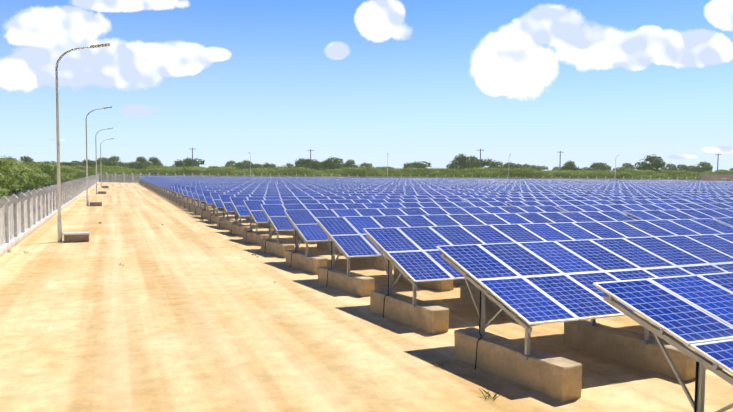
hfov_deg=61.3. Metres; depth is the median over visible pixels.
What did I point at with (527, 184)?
solar table
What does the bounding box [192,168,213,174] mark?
tree
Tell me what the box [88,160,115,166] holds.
tree
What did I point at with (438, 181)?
solar table
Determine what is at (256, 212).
solar table
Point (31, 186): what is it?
bush
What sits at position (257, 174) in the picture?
tree
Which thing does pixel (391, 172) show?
tree
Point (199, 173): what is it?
tree
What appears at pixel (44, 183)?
tree
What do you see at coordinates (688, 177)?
tree
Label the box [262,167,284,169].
tree
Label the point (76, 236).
street light
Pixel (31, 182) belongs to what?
tree
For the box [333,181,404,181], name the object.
solar table
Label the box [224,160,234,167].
tree
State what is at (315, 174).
tree
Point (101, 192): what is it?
street light
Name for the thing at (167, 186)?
solar table
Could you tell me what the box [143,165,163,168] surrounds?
tree
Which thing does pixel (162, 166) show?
tree
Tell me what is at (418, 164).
tree
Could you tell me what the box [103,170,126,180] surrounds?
tree
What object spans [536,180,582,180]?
solar table
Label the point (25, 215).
fence
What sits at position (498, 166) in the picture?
tree
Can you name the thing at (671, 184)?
solar table
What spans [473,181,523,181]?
solar table
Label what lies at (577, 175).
tree
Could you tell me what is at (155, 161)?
tree
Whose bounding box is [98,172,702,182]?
fence
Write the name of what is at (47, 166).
bush
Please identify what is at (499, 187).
solar table
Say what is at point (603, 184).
solar table
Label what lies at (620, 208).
solar table
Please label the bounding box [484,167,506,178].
tree
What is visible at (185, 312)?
ground
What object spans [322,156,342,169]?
tree
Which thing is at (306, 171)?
bush
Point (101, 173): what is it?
street light
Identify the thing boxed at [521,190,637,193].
solar table
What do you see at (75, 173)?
tree
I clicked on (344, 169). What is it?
bush
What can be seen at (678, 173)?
bush
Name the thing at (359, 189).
solar table
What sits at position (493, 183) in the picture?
solar table
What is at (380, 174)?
tree
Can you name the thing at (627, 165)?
tree
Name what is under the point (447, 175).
tree
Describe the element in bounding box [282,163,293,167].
tree
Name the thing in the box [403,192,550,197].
solar table
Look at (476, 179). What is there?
solar table
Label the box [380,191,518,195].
solar table
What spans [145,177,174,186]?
solar table
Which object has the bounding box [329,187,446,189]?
solar table
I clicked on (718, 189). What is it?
solar table
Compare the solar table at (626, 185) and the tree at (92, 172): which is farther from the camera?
the tree at (92, 172)
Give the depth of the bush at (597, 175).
183.79 m
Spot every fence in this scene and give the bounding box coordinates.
[0,174,99,256]
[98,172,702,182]
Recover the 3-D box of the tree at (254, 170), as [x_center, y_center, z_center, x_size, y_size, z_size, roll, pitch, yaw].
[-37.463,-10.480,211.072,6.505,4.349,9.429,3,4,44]
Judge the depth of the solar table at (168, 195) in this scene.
80.83 m
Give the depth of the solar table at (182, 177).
142.01 m
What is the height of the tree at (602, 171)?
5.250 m
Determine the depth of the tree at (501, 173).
185.48 m
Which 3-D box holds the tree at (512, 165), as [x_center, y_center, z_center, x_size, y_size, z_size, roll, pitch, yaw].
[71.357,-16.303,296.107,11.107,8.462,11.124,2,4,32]
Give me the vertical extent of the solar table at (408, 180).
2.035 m
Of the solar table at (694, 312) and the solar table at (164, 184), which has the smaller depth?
the solar table at (694, 312)
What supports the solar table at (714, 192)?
on the ground
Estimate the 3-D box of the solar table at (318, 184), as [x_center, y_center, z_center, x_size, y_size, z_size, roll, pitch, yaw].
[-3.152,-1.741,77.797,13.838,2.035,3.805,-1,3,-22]
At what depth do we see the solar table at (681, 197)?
44.02 m
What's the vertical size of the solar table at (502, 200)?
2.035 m
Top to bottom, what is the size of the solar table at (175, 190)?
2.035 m
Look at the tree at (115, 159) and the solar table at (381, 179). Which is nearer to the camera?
the solar table at (381, 179)
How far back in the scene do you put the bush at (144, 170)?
185.11 m
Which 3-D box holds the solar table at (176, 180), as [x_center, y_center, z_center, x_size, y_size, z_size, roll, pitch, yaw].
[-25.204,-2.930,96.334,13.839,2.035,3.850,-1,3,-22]
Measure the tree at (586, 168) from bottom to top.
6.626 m
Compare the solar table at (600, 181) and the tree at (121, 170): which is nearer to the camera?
the solar table at (600, 181)
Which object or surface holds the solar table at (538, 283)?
on the ground
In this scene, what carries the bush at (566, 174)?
on the ground
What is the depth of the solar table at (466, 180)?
125.93 m
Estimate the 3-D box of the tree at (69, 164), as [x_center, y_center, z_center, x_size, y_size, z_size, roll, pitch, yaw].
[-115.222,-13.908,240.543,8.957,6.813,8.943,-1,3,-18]
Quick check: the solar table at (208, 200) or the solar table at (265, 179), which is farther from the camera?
the solar table at (265, 179)
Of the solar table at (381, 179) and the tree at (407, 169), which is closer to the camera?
the solar table at (381, 179)
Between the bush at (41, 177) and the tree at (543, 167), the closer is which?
the bush at (41, 177)
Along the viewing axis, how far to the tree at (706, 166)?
332.36 m
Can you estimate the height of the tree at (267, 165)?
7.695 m
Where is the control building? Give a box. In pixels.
[701,175,732,180]
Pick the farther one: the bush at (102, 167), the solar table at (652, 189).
the bush at (102, 167)
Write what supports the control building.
on the ground
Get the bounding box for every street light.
[55,43,109,242]
[86,107,112,205]
[95,128,112,193]
[100,138,113,187]
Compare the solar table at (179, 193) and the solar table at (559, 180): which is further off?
the solar table at (559, 180)
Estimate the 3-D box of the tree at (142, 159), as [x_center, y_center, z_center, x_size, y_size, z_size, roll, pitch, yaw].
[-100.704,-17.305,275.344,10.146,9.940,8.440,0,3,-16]
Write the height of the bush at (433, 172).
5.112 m
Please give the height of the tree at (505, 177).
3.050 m
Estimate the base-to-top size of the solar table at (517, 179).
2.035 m
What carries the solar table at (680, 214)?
on the ground
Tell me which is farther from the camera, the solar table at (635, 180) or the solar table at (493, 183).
the solar table at (635, 180)
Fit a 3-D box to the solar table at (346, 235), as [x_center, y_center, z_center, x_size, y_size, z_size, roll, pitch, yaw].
[5.133,1.402,21.661,13.845,2.033,3.831,-1,3,-22]
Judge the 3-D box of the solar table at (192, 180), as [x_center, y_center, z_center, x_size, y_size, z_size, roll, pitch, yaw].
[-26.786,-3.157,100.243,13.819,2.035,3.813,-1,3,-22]
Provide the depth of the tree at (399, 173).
187.48 m
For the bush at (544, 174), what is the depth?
182.47 m
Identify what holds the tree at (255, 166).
on the ground
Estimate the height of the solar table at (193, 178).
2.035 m
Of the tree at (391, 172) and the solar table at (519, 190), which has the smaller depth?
the solar table at (519, 190)
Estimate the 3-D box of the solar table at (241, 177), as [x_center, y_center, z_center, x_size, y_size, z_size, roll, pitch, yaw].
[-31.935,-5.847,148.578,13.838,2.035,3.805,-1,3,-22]
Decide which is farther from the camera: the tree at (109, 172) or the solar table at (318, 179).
the tree at (109, 172)
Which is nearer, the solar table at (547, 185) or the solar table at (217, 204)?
the solar table at (217, 204)
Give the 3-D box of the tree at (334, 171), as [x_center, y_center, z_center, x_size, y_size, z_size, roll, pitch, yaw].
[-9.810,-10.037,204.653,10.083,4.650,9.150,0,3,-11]
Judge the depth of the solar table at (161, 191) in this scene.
89.95 m
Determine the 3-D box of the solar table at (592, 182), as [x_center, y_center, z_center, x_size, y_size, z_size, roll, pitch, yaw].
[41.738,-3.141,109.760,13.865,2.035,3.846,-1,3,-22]
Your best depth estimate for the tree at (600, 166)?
247.47 m
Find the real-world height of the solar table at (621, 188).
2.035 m
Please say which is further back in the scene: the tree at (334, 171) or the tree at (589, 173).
the tree at (334, 171)
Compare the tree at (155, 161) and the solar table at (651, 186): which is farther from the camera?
the tree at (155, 161)
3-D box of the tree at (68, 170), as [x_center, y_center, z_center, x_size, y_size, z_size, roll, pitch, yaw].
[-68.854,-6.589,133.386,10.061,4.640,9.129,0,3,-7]
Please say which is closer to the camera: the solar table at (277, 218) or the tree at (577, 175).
the solar table at (277, 218)
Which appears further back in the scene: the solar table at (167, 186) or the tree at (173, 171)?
the tree at (173, 171)
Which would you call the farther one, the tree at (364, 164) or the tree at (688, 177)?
the tree at (364, 164)
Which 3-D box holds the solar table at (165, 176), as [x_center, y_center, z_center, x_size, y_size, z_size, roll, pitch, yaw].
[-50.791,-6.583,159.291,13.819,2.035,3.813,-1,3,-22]
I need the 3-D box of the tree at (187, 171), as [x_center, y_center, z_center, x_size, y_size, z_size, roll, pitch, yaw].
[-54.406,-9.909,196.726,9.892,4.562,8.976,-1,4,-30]
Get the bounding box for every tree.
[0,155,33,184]
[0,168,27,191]
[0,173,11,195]
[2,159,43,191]
[4,165,34,193]
[9,176,29,193]
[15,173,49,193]
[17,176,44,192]
[19,156,34,163]
[19,171,51,190]
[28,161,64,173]
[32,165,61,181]
[45,166,73,185]
[61,162,78,165]
[70,165,91,169]
[73,171,95,178]
[78,170,105,177]
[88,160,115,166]
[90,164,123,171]
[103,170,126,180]
[107,169,130,179]
[108,155,126,166]
[113,162,126,166]
[128,162,153,169]
[130,156,150,168]
[130,169,143,177]
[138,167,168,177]
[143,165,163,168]
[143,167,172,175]
[148,156,163,165]
[154,165,181,175]
[166,169,180,175]
[173,158,204,166]
[176,168,197,176]
[177,166,200,168]
[182,168,205,174]
[191,169,209,175]
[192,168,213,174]
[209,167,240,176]
[214,166,244,175]
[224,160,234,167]
[232,162,248,170]
[241,161,251,168]
[242,169,261,173]
[247,172,265,176]
[251,163,263,168]
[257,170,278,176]
[262,162,274,169]
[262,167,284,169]
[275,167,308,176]
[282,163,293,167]
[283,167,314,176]
[294,158,322,168]
[303,172,328,176]
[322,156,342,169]
[322,169,347,173]
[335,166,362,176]
[336,158,346,168]
[343,159,358,167]
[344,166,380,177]
[345,171,370,177]
[359,162,371,167]
[362,172,386,177]
[377,169,402,177]
[388,171,407,177]
[389,167,418,175]
[395,173,416,177]
[403,161,431,168]
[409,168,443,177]
[437,167,457,175]
[444,173,461,176]
[446,154,473,169]
[449,168,477,175]
[457,172,475,177]
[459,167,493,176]
[460,155,479,167]
[470,159,496,169]
[477,173,493,178]
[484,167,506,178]
[490,161,503,169]
[494,171,521,176]
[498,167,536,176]
[499,176,522,178]
[504,163,527,168]
[528,165,540,170]
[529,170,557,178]
[538,166,547,170]
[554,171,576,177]
[557,173,585,178]
[560,160,580,171]
[577,167,595,170]
[578,172,604,179]
[587,169,612,172]
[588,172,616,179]
[590,162,610,171]
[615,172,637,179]
[618,163,634,171]
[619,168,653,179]
[630,175,655,179]
[634,154,664,170]
[651,169,669,173]
[654,175,670,179]
[660,163,677,171]
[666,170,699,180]
[676,164,690,171]
[680,175,699,180]
[691,161,712,172]
[711,170,732,174]
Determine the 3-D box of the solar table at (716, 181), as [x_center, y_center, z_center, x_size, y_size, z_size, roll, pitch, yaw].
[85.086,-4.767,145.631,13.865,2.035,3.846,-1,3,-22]
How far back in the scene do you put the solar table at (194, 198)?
57.51 m
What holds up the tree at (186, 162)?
on the ground
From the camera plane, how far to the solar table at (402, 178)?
158.04 m
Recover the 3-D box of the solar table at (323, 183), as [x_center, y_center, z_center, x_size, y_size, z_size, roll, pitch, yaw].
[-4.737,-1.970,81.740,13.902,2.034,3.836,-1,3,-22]
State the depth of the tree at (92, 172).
190.57 m
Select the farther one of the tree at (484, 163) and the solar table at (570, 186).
the tree at (484, 163)
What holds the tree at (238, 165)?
on the ground
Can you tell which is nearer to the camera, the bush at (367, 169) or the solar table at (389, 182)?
the solar table at (389, 182)
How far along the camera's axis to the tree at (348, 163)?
294.33 m
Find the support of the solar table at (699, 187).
on the ground
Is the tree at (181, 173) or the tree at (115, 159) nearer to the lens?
the tree at (181, 173)
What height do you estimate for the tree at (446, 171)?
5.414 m
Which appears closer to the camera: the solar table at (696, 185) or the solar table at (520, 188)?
the solar table at (520, 188)
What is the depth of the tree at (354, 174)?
186.91 m
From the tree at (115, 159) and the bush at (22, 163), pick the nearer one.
the bush at (22, 163)
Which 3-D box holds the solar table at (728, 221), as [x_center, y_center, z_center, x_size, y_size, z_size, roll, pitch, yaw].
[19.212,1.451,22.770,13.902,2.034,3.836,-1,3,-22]
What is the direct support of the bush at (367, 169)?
on the ground
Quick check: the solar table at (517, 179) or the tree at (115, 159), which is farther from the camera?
the tree at (115, 159)
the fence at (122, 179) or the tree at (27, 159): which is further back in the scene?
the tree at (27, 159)
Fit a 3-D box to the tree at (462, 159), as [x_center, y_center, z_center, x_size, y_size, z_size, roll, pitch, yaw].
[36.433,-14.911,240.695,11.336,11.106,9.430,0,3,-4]
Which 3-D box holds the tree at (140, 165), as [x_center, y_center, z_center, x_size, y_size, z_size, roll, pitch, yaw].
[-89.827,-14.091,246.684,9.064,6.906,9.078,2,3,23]
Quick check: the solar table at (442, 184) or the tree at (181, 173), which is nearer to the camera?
the solar table at (442, 184)
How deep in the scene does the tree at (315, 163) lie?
246.08 m
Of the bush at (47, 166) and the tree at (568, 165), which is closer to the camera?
the bush at (47, 166)
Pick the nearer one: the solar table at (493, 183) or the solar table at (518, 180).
the solar table at (493, 183)
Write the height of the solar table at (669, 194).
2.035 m
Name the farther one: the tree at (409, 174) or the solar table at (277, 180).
the tree at (409, 174)
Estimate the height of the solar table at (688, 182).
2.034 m
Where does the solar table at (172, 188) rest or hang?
on the ground
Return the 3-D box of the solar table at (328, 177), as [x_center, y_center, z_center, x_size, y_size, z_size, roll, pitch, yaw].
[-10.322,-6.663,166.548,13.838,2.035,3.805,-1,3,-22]
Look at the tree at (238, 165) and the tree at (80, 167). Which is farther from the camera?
the tree at (238, 165)
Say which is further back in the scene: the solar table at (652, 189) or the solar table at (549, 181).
the solar table at (549, 181)
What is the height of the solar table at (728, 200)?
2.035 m
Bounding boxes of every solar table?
[141,176,185,176]
[144,177,204,185]
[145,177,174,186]
[148,178,216,187]
[149,178,192,188]
[153,179,230,190]
[156,180,238,192]
[158,180,208,193]
[159,181,241,194]
[162,181,254,195]
[164,182,261,196]
[166,182,260,198]
[169,183,275,199]
[172,184,283,201]
[175,185,203,203]
[179,185,302,205]
[184,186,313,208]
[188,187,327,211]
[194,188,342,214]
[200,190,358,218]
[205,177,258,177]
[208,191,378,222]
[217,193,402,228]
[218,178,269,178]
[229,195,429,235]
[231,179,295,179]
[241,180,314,180]
[242,198,464,244]
[255,181,330,181]
[259,177,305,177]
[261,201,507,257]
[263,182,349,182]
[276,178,326,178]
[278,183,370,184]
[284,205,562,273]
[286,184,383,184]
[295,184,395,185]
[297,179,340,179]
[305,185,410,186]
[306,177,347,177]
[315,211,634,296]
[317,180,379,180]
[317,186,427,188]
[328,178,378,178]
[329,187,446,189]
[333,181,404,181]
[344,188,467,190]
[351,182,427,182]
[354,179,409,179]
[361,189,491,192]
[363,218,732,333]
[372,183,454,184]
[379,178,419,178]
[380,180,437,180]
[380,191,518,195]
[399,184,486,185]
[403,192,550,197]
[406,181,471,181]
[413,185,505,186]
[429,182,498,182]
[430,186,526,187]
[431,194,590,201]
[436,233,732,401]
[439,180,494,180]
[449,187,549,188]
[454,179,500,179]
[456,183,530,183]
[464,196,635,205]
[469,188,574,190]
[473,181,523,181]
[489,184,566,185]
[493,189,602,191]
[495,179,536,179]
[495,180,535,180]
[500,182,563,182]
[505,199,689,211]
[507,185,588,186]
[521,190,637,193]
[524,181,574,181]
[528,186,612,187]
[532,183,597,183]
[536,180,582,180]
[551,187,639,188]
[552,192,672,195]
[556,203,732,219]
[564,182,621,182]
[569,184,638,185]
[576,181,625,181]
[576,188,667,189]
[589,193,719,198]
[590,185,662,186]
[593,272,732,411]
[599,183,659,183]
[605,189,699,190]
[614,186,689,186]
[615,180,655,180]
[623,182,670,182]
[623,208,732,227]
[626,181,671,181]
[632,195,732,201]
[636,190,732,192]
[640,184,702,185]
[640,186,714,188]
[661,183,715,183]
[664,185,728,185]
[669,187,732,188]
[671,182,706,182]
[675,191,732,194]
[685,198,732,202]
[700,188,732,189]
[701,181,732,181]
[704,184,732,185]
[713,217,732,226]
[715,193,732,195]
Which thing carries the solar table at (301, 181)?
on the ground
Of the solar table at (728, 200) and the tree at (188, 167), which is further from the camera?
the tree at (188, 167)
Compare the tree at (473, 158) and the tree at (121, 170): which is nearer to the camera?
the tree at (121, 170)
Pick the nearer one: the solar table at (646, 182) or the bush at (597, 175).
the solar table at (646, 182)
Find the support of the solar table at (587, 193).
on the ground
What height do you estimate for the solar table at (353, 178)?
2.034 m
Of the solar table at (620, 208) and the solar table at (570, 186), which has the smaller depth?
the solar table at (620, 208)
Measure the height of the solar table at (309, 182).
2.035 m
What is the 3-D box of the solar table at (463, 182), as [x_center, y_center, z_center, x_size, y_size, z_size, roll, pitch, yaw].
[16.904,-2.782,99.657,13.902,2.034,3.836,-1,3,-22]
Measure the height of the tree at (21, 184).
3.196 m
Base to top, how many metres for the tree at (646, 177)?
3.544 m
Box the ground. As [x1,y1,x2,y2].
[0,179,732,411]
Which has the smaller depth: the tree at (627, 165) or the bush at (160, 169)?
the bush at (160, 169)
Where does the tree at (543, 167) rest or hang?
on the ground
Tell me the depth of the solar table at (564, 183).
98.34 m
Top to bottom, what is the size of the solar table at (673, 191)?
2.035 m
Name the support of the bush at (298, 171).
on the ground
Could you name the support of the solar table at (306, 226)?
on the ground
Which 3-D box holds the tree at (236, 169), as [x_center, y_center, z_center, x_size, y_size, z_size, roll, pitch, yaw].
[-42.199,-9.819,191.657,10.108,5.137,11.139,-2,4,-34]
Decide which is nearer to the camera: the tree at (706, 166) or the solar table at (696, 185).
the solar table at (696, 185)
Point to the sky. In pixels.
(434, 82)
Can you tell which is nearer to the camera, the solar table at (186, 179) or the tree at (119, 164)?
the solar table at (186, 179)
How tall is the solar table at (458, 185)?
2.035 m
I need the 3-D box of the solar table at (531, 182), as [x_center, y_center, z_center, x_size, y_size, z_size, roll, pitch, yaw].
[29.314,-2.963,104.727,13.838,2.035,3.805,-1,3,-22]
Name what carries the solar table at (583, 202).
on the ground
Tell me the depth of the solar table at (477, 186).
72.47 m
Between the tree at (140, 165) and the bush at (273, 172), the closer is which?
the bush at (273, 172)
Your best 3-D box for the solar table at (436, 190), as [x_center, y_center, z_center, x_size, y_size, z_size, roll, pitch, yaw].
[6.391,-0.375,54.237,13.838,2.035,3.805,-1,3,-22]
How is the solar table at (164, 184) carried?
on the ground
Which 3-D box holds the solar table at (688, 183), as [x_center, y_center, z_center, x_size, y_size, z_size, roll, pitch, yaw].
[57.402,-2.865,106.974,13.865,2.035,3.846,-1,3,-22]
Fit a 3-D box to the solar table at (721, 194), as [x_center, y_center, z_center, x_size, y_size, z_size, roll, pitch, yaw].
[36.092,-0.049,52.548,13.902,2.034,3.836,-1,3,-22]
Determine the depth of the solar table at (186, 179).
109.26 m
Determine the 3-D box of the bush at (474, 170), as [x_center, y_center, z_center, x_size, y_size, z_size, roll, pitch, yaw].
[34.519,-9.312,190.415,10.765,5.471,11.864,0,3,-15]
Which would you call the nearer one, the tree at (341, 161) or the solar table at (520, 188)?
the solar table at (520, 188)
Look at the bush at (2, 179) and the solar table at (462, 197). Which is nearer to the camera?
the solar table at (462, 197)
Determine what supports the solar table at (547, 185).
on the ground
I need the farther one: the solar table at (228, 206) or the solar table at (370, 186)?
the solar table at (370, 186)
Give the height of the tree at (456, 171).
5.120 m
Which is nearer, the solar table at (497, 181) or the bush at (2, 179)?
the bush at (2, 179)
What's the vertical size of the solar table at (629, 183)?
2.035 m
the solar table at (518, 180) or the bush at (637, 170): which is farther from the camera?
the bush at (637, 170)
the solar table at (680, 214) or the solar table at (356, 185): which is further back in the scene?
the solar table at (356, 185)
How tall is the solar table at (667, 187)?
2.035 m
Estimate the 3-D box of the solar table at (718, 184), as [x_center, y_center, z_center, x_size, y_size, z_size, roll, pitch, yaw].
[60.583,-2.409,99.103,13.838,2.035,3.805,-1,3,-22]
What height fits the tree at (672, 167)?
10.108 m
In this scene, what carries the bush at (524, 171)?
on the ground
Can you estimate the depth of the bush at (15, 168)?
74.36 m
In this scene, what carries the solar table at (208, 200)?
on the ground
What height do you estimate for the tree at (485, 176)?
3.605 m
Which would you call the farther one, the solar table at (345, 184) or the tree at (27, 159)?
the tree at (27, 159)
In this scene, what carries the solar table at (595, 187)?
on the ground
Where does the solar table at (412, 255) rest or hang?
on the ground
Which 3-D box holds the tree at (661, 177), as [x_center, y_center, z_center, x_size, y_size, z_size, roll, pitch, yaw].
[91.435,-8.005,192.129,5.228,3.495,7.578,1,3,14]
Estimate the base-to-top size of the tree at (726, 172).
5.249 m
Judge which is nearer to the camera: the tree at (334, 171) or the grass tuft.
the grass tuft
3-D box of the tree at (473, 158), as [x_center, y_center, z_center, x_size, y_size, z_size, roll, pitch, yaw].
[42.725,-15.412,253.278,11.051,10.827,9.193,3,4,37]
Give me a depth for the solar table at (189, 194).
60.76 m
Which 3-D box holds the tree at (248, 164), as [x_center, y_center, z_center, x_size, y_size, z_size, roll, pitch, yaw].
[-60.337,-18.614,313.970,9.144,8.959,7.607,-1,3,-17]
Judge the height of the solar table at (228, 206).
2.035 m
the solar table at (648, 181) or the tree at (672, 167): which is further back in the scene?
the tree at (672, 167)
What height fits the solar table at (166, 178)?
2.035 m
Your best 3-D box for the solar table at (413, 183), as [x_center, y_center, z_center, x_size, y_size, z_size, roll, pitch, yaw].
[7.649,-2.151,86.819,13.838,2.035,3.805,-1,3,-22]
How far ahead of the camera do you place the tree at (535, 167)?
335.56 m
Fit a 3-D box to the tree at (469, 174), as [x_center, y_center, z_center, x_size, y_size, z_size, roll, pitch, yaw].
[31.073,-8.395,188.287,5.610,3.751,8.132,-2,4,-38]
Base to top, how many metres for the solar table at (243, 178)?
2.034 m
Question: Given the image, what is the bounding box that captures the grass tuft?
[480,390,499,399]
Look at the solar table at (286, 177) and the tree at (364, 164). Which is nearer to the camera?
the solar table at (286, 177)
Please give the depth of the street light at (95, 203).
60.49 m
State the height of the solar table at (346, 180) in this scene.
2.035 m
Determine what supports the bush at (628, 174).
on the ground
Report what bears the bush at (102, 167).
on the ground
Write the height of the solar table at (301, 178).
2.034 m
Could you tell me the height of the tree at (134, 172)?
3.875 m
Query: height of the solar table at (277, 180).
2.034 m
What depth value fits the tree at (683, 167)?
257.81 m
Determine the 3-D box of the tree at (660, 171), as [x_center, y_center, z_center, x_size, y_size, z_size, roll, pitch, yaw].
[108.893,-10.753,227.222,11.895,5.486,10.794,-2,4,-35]
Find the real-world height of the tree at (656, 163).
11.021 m
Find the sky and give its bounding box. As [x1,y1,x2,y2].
[0,0,732,171]
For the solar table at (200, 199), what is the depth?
52.16 m
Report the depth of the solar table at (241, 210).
36.85 m
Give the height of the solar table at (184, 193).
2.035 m

